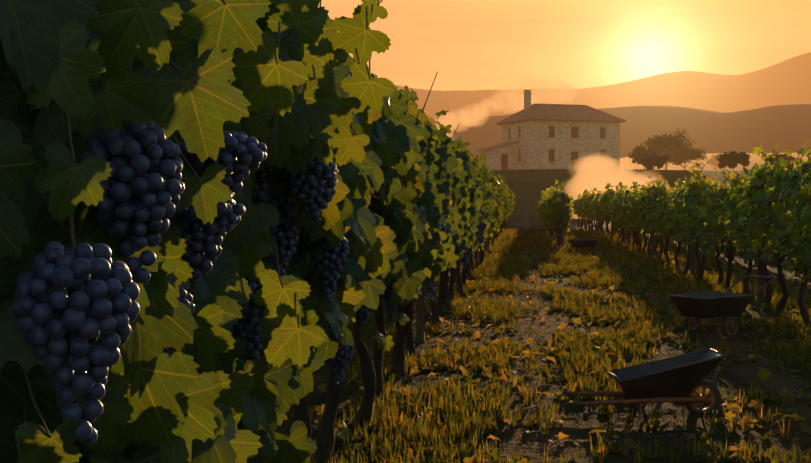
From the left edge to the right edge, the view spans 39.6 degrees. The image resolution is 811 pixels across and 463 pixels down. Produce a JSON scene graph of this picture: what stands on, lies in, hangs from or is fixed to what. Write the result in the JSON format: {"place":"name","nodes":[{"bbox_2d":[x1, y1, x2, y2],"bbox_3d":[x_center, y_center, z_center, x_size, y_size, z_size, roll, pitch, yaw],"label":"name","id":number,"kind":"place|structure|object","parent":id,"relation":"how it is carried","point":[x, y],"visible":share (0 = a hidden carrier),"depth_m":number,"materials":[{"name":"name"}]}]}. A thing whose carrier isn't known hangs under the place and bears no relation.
{"place":"outdoors","nodes":[
{"label":"outdoors","id":0,"kind":"place"},
{"bbox_2d":[434,81,577,138],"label":"smoke","id":1,"kind":"object","parent":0,"point":[473,117],"visible":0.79,"depth_m":505.55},
{"bbox_2d":[307,239,810,462],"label":"alley soil","id":2,"kind":"structure","parent":0,"point":[738,376],"depth_m":7.92,"materials":[{"name":"brown soil"}]},
{"bbox_2d":[310,228,810,462],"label":"alley grass weeds","id":3,"kind":"object","parent":2,"relation":"on","point":[440,449],"visible":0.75,"depth_m":9.49,"materials":[{"name":"green plant"}]},
{"bbox_2d":[310,241,810,462],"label":"fallen leaves","id":4,"kind":"object","parent":2,"relation":"on","point":[787,397],"visible":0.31,"depth_m":9.44,"materials":[{"name":"plant"}]},
{"bbox_2d":[555,234,598,251],"bbox_3d":[4.389,0.328,28.859,1.043,0.544,0.536,0,2,-14],"label":"wheelbarrow","id":5,"kind":"object","parent":2,"relation":"on","point":[585,243],"visible":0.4,"depth_m":28.74,"materials":[{"name":"paint"}]},
{"bbox_2d":[562,348,726,417],"bbox_3d":[1.498,0.961,7.060,0.974,0.420,0.404,0,2,-2],"label":"wheelbarrow","id":6,"kind":"object","parent":2,"relation":"on","point":[678,378],"visible":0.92,"depth_m":6.96,"materials":[{"name":"paint"}]},
{"bbox_2d":[668,275,776,335],"bbox_3d":[3.261,0.762,11.514,1.121,0.584,0.576,-1,2,-32],"label":"wheelbarrow","id":7,"kind":"object","parent":2,"relation":"on","point":[719,305],"visible":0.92,"depth_m":11.29,"materials":[{"name":"paint"}]},
{"bbox_2d":[318,0,810,90],"label":"sky","id":8,"kind":"structure","parent":0,"point":[471,45],"materials":[{"name":"orange"}]},
{"bbox_2d":[383,153,810,283],"bbox_3d":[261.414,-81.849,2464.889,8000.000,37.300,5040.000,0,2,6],"label":"ground","id":9,"kind":"structure","parent":0,"point":[526,186],"depth_m":123.14,"materials":[{"name":"soil"}]},
{"bbox_2d":[0,0,481,462],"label":"vine row","id":10,"kind":"object","parent":9,"relation":"on","point":[293,86],"visible":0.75,"depth_m":1.57,"materials":[{"name":"green plant"}]},
{"bbox_2d":[11,119,488,445],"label":"grape bunches","id":11,"kind":"object","parent":10,"relation":"attached to","point":[134,153],"visible":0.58,"depth_m":1.16,"materials":[{"name":"blue"}]},
{"bbox_2d":[276,231,492,436],"bbox_3d":[2.108,-0.281,28.944,0.150,1.951,62.000,0,2,6],"label":"trellis row","id":12,"kind":"object","parent":9,"relation":"on","point":[286,425],"depth_m":10.53,"materials":[{"name":"brown wood"}]},
{"bbox_2d":[391,82,415,374],"bbox_3d":[-0.070,0.025,8.607,0.959,2.297,1.173,0,2,8],"label":"grapevine","id":13,"kind":"object","parent":9,"relation":"on","point":[399,343],"depth_m":8.58,"materials":[{"name":"brown plant"}]},
{"bbox_2d":[396,85,418,353],"bbox_3d":[0.014,-0.034,9.579,0.886,2.351,1.322,0,2,6],"label":"grapevine","id":14,"kind":"object","parent":9,"relation":"on","point":[412,94],"depth_m":9.11,"materials":[{"name":"green plant"}]},
{"bbox_2d":[414,309,425,341],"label":"grapevine","id":15,"kind":"object","parent":9,"relation":"on","point":[424,323],"depth_m":10.56,"materials":[{"name":"brown plant"}]},
{"bbox_2d":[424,110,483,328],"bbox_3d":[0.303,-0.098,11.582,1.008,2.366,1.295,0,2,5],"label":"grapevine","id":16,"kind":"object","parent":9,"relation":"on","point":[477,180],"visible":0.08,"depth_m":11.59,"materials":[{"name":"green plant"}]},
{"bbox_2d":[437,243,474,320],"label":"grapevine","id":17,"kind":"object","parent":9,"relation":"on","point":[442,286],"depth_m":12.54,"materials":[{"name":"brown plant"}]},
{"bbox_2d":[447,137,484,300],"bbox_3d":[0.579,-0.146,14.446,0.872,2.312,1.334,0,2,5],"label":"grapevine","id":18,"kind":"object","parent":9,"relation":"on","point":[452,275],"depth_m":14.43,"materials":[{"name":"brown plant"}]},
{"bbox_2d":[443,188,490,311],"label":"grapevine","id":19,"kind":"object","parent":9,"relation":"on","point":[445,300],"visible":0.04,"depth_m":13.58,"materials":[{"name":"green plant"}]},
{"bbox_2d":[454,140,485,282],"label":"grapevine","id":20,"kind":"object","parent":9,"relation":"on","point":[462,142],"depth_m":17.06,"materials":[{"name":"green plant"}]},
{"bbox_2d":[455,142,494,296],"bbox_3d":[0.754,-0.137,15.585,0.936,2.232,1.199,0,2,9],"label":"grapevine","id":21,"kind":"object","parent":9,"relation":"on","point":[488,192],"visible":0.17,"depth_m":15.62,"materials":[{"name":"green plant"}]},
{"bbox_2d":[462,197,493,287],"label":"grapevine","id":22,"kind":"object","parent":9,"relation":"on","point":[465,270],"visible":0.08,"depth_m":16.57,"materials":[{"name":"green plant"}]},
{"bbox_2d":[463,148,494,277],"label":"grapevine","id":23,"kind":"object","parent":9,"relation":"on","point":[468,151],"depth_m":19.53,"materials":[{"name":"green plant"}]},
{"bbox_2d":[467,159,496,280],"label":"grapevine","id":24,"kind":"object","parent":9,"relation":"on","point":[469,274],"visible":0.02,"depth_m":18.58,"materials":[{"name":"brown plant"}]},
{"bbox_2d":[470,159,503,273],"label":"grapevine","id":25,"kind":"object","parent":9,"relation":"on","point":[497,214],"visible":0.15,"depth_m":20.30,"materials":[{"name":"green plant"}]},
{"bbox_2d":[473,152,501,260],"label":"grapevine","id":26,"kind":"object","parent":9,"relation":"on","point":[485,171],"visible":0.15,"depth_m":23.11,"materials":[{"name":"green plant"}]},
{"bbox_2d":[477,170,504,265],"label":"grapevine","id":27,"kind":"object","parent":9,"relation":"on","point":[493,231],"visible":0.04,"depth_m":22.35,"materials":[{"name":"green plant"}]},
{"bbox_2d":[479,175,505,256],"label":"grapevine","id":28,"kind":"object","parent":9,"relation":"on","point":[499,223],"depth_m":24.47,"materials":[{"name":"green plant"}]},
{"bbox_2d":[484,162,503,252],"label":"grapevine","id":29,"kind":"object","parent":9,"relation":"on","point":[501,185],"visible":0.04,"depth_m":28.45,"materials":[{"name":"green plant"}]},
{"bbox_2d":[488,169,507,239],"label":"grapevine","id":30,"kind":"object","parent":9,"relation":"on","point":[505,195],"depth_m":30.47,"materials":[{"name":"green plant"}]},
{"bbox_2d":[491,179,509,245],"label":"grapevine","id":31,"kind":"object","parent":9,"relation":"on","point":[506,206],"visible":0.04,"depth_m":32.39,"materials":[{"name":"green plant"}]},
{"bbox_2d":[495,177,511,239],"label":"grapevine","id":32,"kind":"object","parent":9,"relation":"on","point":[509,197],"visible":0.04,"depth_m":35.22,"materials":[{"name":"green plant"}]},
{"bbox_2d":[496,198,512,238],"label":"grapevine","id":33,"kind":"object","parent":9,"relation":"on","point":[508,210],"visible":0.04,"depth_m":37.06,"materials":[{"name":"green plant"}]},
{"bbox_2d":[496,174,513,233],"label":"grapevine","id":34,"kind":"object","parent":9,"relation":"on","point":[511,192],"visible":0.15,"depth_m":40.32,"materials":[{"name":"green plant"}]},
{"bbox_2d":[507,198,517,227],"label":"grapevine","id":35,"kind":"object","parent":9,"relation":"on","point":[516,206],"visible":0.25,"depth_m":58.03,"materials":[{"name":"green plant"}]},
{"bbox_2d":[536,195,544,228],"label":"grapevine","id":36,"kind":"object","parent":9,"relation":"on","point":[538,216],"visible":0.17,"depth_m":56.47,"materials":[{"name":"green plant"}]},
{"bbox_2d":[540,189,551,235],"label":"grapevine","id":37,"kind":"object","parent":9,"relation":"on","point":[542,213],"visible":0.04,"depth_m":38.71,"materials":[{"name":"green plant"}]},
{"bbox_2d":[540,188,555,232],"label":"grapevine","id":38,"kind":"object","parent":9,"relation":"on","point":[546,193],"visible":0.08,"depth_m":40.79,"materials":[{"name":"green plant"}]},
{"bbox_2d":[475,90,625,169],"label":"farmhouse","id":39,"kind":"object","parent":9,"relation":"on","point":[549,136],"visible":0.9,"depth_m":146.59,"materials":[{"name":"stone"}]},
{"bbox_2d":[544,186,558,240],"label":"grapevine","id":40,"kind":"object","parent":9,"relation":"on","point":[552,188],"visible":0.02,"depth_m":35.66,"materials":[{"name":"green plant"}]},
{"bbox_2d":[542,182,563,241],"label":"grapevine","id":41,"kind":"object","parent":9,"relation":"on","point":[550,195],"visible":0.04,"depth_m":33.76,"materials":[{"name":"green plant"}]},
{"bbox_2d":[545,193,564,246],"bbox_3d":[5.809,-0.588,45.444,0.135,1.702,32.400,0,2,6],"label":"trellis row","id":42,"kind":"object","parent":9,"relation":"on","point":[562,218],"visible":0.15,"depth_m":29.80,"materials":[{"name":"brown wood"}]},
{"bbox_2d":[545,180,574,245],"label":"grapevine","id":43,"kind":"object","parent":9,"relation":"on","point":[551,201],"visible":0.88,"depth_m":30.70,"materials":[{"name":"green plant"}]},
{"bbox_2d":[545,194,574,245],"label":"grapevine","id":44,"kind":"object","parent":9,"relation":"on","point":[559,202],"visible":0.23,"depth_m":31.52,"materials":[{"name":"green plant"}]},
{"bbox_2d":[553,188,573,237],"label":"grapevine","id":45,"kind":"object","parent":9,"relation":"on","point":[571,203],"visible":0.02,"depth_m":32.50,"materials":[{"name":"green plant"}]},
{"bbox_2d":[572,194,580,226],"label":"grapevine","id":46,"kind":"object","parent":9,"relation":"on","point":[574,201],"visible":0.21,"depth_m":60.96,"materials":[{"name":"green plant"}]},
{"bbox_2d":[573,196,581,226],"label":"grapevine","id":47,"kind":"object","parent":9,"relation":"on","point":[576,209],"visible":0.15,"depth_m":59.82,"materials":[{"name":"green plant"}]},
{"bbox_2d":[576,196,582,228],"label":"grapevine","id":48,"kind":"object","parent":9,"relation":"on","point":[579,214],"visible":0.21,"depth_m":57.31,"materials":[{"name":"green plant"}]},
{"bbox_2d":[577,194,587,222],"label":"grapevine","id":49,"kind":"object","parent":9,"relation":"on","point":[578,206],"visible":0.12,"depth_m":54.32,"materials":[{"name":"green plant"}]},
{"bbox_2d":[578,194,588,230],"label":"grapevine","id":50,"kind":"object","parent":9,"relation":"on","point":[581,215],"visible":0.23,"depth_m":52.99,"materials":[{"name":"green plant"}]},
{"bbox_2d":[579,189,589,228],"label":"grapevine","id":51,"kind":"object","parent":9,"relation":"on","point":[580,201],"visible":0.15,"depth_m":55.18,"materials":[{"name":"green plant"}]},
{"bbox_2d":[581,192,590,229],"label":"grapevine","id":52,"kind":"object","parent":9,"relation":"on","point":[582,204],"visible":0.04,"depth_m":50.73,"materials":[{"name":"green plant"}]},
{"bbox_2d":[583,188,596,230],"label":"grapevine","id":53,"kind":"object","parent":9,"relation":"on","point":[589,197],"visible":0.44,"depth_m":49.26,"materials":[{"name":"green plant"}]},
{"bbox_2d":[587,191,599,229],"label":"grapevine","id":54,"kind":"object","parent":9,"relation":"on","point":[592,192],"visible":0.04,"depth_m":46.14,"materials":[{"name":"green plant"}]},
{"bbox_2d":[589,188,601,229],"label":"grapevine","id":55,"kind":"object","parent":9,"relation":"on","point":[592,207],"visible":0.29,"depth_m":44.21,"materials":[{"name":"green plant"}]},
{"bbox_2d":[588,192,604,230],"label":"grapevine","id":56,"kind":"object","parent":9,"relation":"on","point":[590,219],"visible":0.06,"depth_m":45.03,"materials":[{"name":"green plant"}]},
{"bbox_2d":[592,190,608,234],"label":"grapevine","id":57,"kind":"object","parent":9,"relation":"on","point":[594,209],"visible":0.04,"depth_m":42.71,"materials":[{"name":"green plant"}]},
{"bbox_2d":[593,191,610,233],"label":"grapevine","id":58,"kind":"object","parent":9,"relation":"on","point":[596,212],"visible":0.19,"depth_m":41.45,"materials":[{"name":"green plant"}]},
{"bbox_2d":[597,186,608,234],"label":"grapevine","id":59,"kind":"object","parent":9,"relation":"on","point":[598,205],"visible":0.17,"depth_m":40.22,"materials":[{"name":"green plant"}]},
{"bbox_2d":[598,183,614,233],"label":"grapevine","id":60,"kind":"object","parent":9,"relation":"on","point":[604,197],"visible":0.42,"depth_m":39.11,"materials":[{"name":"green plant"}]},
{"bbox_2d":[602,190,614,238],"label":"grapevine","id":61,"kind":"object","parent":9,"relation":"on","point":[606,219],"visible":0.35,"depth_m":36.94,"materials":[{"name":"green plant"}]},
{"bbox_2d":[602,189,614,229],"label":"grapevine","id":62,"kind":"object","parent":9,"relation":"on","point":[608,205],"visible":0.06,"depth_m":38.05,"materials":[{"name":"green plant"}]},
{"bbox_2d":[609,182,625,239],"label":"grapevine","id":63,"kind":"object","parent":9,"relation":"on","point":[620,185],"visible":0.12,"depth_m":35.70,"materials":[{"name":"green plant"}]},
{"bbox_2d":[610,190,625,243],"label":"grapevine","id":64,"kind":"object","parent":9,"relation":"on","point":[613,211],"visible":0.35,"depth_m":33.54,"materials":[{"name":"green plant"}]},
{"bbox_2d":[609,185,629,243],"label":"grapevine","id":65,"kind":"object","parent":9,"relation":"on","point":[615,201],"visible":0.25,"depth_m":34.58,"materials":[{"name":"green plant"}]},
{"bbox_2d":[615,190,630,243],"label":"grapevine","id":66,"kind":"object","parent":9,"relation":"on","point":[619,211],"visible":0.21,"depth_m":32.34,"materials":[{"name":"green plant"}]},
{"bbox_2d":[620,190,643,246],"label":"grapevine","id":67,"kind":"object","parent":9,"relation":"on","point":[642,230],"visible":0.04,"depth_m":31.18,"materials":[{"name":"green plant"}]},
{"bbox_2d":[622,182,644,249],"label":"grapevine","id":68,"kind":"object","parent":9,"relation":"on","point":[625,200],"visible":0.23,"depth_m":30.06,"materials":[{"name":"green plant"}]},
{"bbox_2d":[622,187,647,250],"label":"grapevine","id":69,"kind":"object","parent":9,"relation":"on","point":[628,219],"visible":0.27,"depth_m":28.77,"materials":[{"name":"green plant"}]},
{"bbox_2d":[627,185,655,254],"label":"grapevine","id":70,"kind":"object","parent":9,"relation":"on","point":[632,208],"visible":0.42,"depth_m":27.65,"materials":[{"name":"green plant"}]},
{"bbox_2d":[628,145,657,168],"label":"tree","id":71,"kind":"object","parent":9,"relation":"on","point":[638,153],"depth_m":166.37,"materials":[{"name":"green plant"}]},
{"bbox_2d":[635,176,662,257],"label":"grapevine","id":72,"kind":"object","parent":9,"relation":"on","point":[640,201],"visible":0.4,"depth_m":26.44,"materials":[{"name":"green plant"}]},
{"bbox_2d":[639,178,669,256],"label":"grapevine","id":73,"kind":"object","parent":9,"relation":"on","point":[650,220],"visible":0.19,"depth_m":25.49,"materials":[{"name":"green plant"}]},
{"bbox_2d":[640,153,669,169],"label":"bush","id":74,"kind":"object","parent":9,"relation":"on","point":[652,160],"visible":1,"depth_m":140.81,"materials":[{"name":"green plant"}]},
{"bbox_2d":[644,175,675,261],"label":"grapevine","id":75,"kind":"object","parent":9,"relation":"on","point":[657,191],"visible":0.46,"depth_m":24.30,"materials":[{"name":"green plant"}]},
{"bbox_2d":[651,188,682,264],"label":"grapevine","id":76,"kind":"object","parent":9,"relation":"on","point":[658,212],"visible":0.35,"depth_m":23.21,"materials":[{"name":"green plant"}]},
{"bbox_2d":[640,129,694,169],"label":"tree","id":77,"kind":"object","parent":9,"relation":"on","point":[670,144],"depth_m":171.28,"materials":[{"name":"green plant"}]},
{"bbox_2d":[656,186,694,267],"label":"grapevine","id":78,"kind":"object","parent":9,"relation":"on","point":[667,207],"visible":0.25,"depth_m":22.04,"materials":[{"name":"green plant"}]},
{"bbox_2d":[669,178,686,244],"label":"grapevine","id":79,"kind":"object","parent":9,"relation":"on","point":[679,180],"visible":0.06,"depth_m":35.40,"materials":[{"name":"green plant"}]},
{"bbox_2d":[578,176,785,307],"bbox_3d":[6.002,-0.202,28.804,0.168,1.802,66.538,0,2,6],"label":"trellis row","id":80,"kind":"object","parent":9,"relation":"on","point":[760,293],"visible":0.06,"depth_m":20.05,"materials":[{"name":"brown wood"}]},
{"bbox_2d":[664,176,699,272],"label":"grapevine","id":81,"kind":"object","parent":9,"relation":"on","point":[676,203],"visible":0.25,"depth_m":20.87,"materials":[{"name":"green plant"}]},
{"bbox_2d":[663,145,707,169],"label":"tree","id":82,"kind":"object","parent":9,"relation":"on","point":[688,154],"depth_m":178.95,"materials":[{"name":"green plant"}]},
{"bbox_2d":[617,227,756,265],"bbox_3d":[8.441,-0.320,33.301,0.158,1.801,56.000,0,2,6],"label":"trellis row","id":83,"kind":"object","parent":9,"relation":"on","point":[755,261],"depth_m":23.84,"materials":[{"name":"brown wood"}]},
{"bbox_2d":[670,179,724,279],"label":"grapevine","id":84,"kind":"object","parent":9,"relation":"on","point":[688,220],"visible":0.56,"depth_m":18.54,"materials":[{"name":"green plant"}]},
{"bbox_2d":[674,165,720,275],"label":"grapevine","id":85,"kind":"object","parent":9,"relation":"on","point":[694,184],"visible":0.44,"depth_m":19.63,"materials":[{"name":"green plant"}]},
{"bbox_2d":[701,175,716,214],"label":"grapevine","id":86,"kind":"object","parent":9,"relation":"on","point":[711,187],"visible":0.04,"depth_m":29.41,"materials":[{"name":"green plant"}]},
{"bbox_2d":[703,174,716,184],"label":"row vine","id":87,"kind":"object","parent":9,"relation":"on","point":[713,181],"visible":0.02,"depth_m":30.55,"materials":[{"name":"green plant"}]},
{"bbox_2d":[693,174,737,286],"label":"grapevine","id":88,"kind":"object","parent":9,"relation":"on","point":[713,251],"visible":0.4,"depth_m":17.48,"materials":[{"name":"green plant"}]},
{"bbox_2d":[705,154,725,169],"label":"tree","id":89,"kind":"object","parent":9,"relation":"on","point":[714,162],"visible":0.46,"depth_m":350.92,"materials":[{"name":"green plant"}]},
{"bbox_2d":[694,171,750,289],"bbox_3d":[4.634,0.036,16.373,0.729,1.836,1.380,0,2,5],"label":"grapevine","id":90,"kind":"object","parent":9,"relation":"on","point":[713,203],"visible":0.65,"depth_m":16.30,"materials":[{"name":"green plant"}]},
{"bbox_2d":[720,181,737,259],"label":"grapevine","id":91,"kind":"object","parent":9,"relation":"on","point":[726,219],"visible":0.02,"depth_m":26.25,"materials":[{"name":"green plant"}]},
{"bbox_2d":[715,151,750,170],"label":"bush","id":92,"kind":"object","parent":9,"relation":"on","point":[731,159],"visible":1,"depth_m":137.22,"materials":[{"name":"green plant"}]},
{"bbox_2d":[717,162,783,293],"bbox_3d":[4.637,0.022,15.213,0.715,1.926,1.395,0,2,5],"label":"grapevine","id":93,"kind":"object","parent":9,"relation":"on","point":[729,205],"visible":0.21,"depth_m":15.22,"materials":[{"name":"green plant"}]},
{"bbox_2d":[728,143,798,305],"bbox_3d":[4.498,-0.043,14.016,0.777,2.127,1.540,0,2,8],"label":"grapevine","id":94,"kind":"object","parent":9,"relation":"on","point":[739,211],"visible":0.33,"depth_m":13.99,"materials":[{"name":"green plant"}]},
{"bbox_2d":[738,155,810,316],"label":"grapevine","id":95,"kind":"object","parent":9,"relation":"on","point":[761,226],"visible":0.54,"depth_m":12.88,"materials":[{"name":"green plant"}]},
{"bbox_2d":[767,161,793,264],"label":"grapevine","id":96,"kind":"object","parent":9,"relation":"on","point":[778,253],"depth_m":21.76,"materials":[{"name":"green plant"}]},
{"bbox_2d":[774,152,792,169],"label":"bush","id":97,"kind":"object","parent":9,"relation":"on","point":[778,156],"visible":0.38,"depth_m":141.61,"materials":[{"name":"green plant"}]},
{"bbox_2d":[762,146,810,328],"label":"grapevine","id":98,"kind":"object","parent":9,"relation":"on","point":[779,217],"visible":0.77,"depth_m":11.82,"materials":[{"name":"green plant"}]},
{"bbox_2d":[774,188,810,282],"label":"grapevine","id":99,"kind":"object","parent":9,"relation":"on","point":[804,219],"visible":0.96,"depth_m":11.10,"materials":[{"name":"green plant"}]},
{"bbox_2d":[781,178,809,275],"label":"grapevine","id":100,"kind":"object","parent":9,"relation":"on","point":[797,270],"visible":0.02,"depth_m":20.52,"materials":[{"name":"green plant"}]},
{"bbox_2d":[801,138,810,155],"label":"tree","id":101,"kind":"object","parent":9,"relation":"on","point":[807,144],"visible":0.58,"depth_m":289.89,"materials":[{"name":"green plant"}]},
{"bbox_2d":[395,52,810,120],"bbox_3d":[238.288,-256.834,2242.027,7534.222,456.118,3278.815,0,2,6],"label":"hills","id":102,"kind":"structure","parent":0,"point":[787,82],"depth_m":2839.59,"materials":[{"name":"orange"}]},
{"bbox_2d":[564,152,671,218],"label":"dust cloud","id":103,"kind":"structure","parent":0,"point":[599,174],"depth_m":82.88,"materials":[{"name":"beige"}]},
{"bbox_2d":[433,104,810,158],"bbox_3d":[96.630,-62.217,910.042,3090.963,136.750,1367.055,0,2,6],"label":"hills","id":104,"kind":"structure","parent":0,"point":[769,128],"depth_m":1103.84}
]}

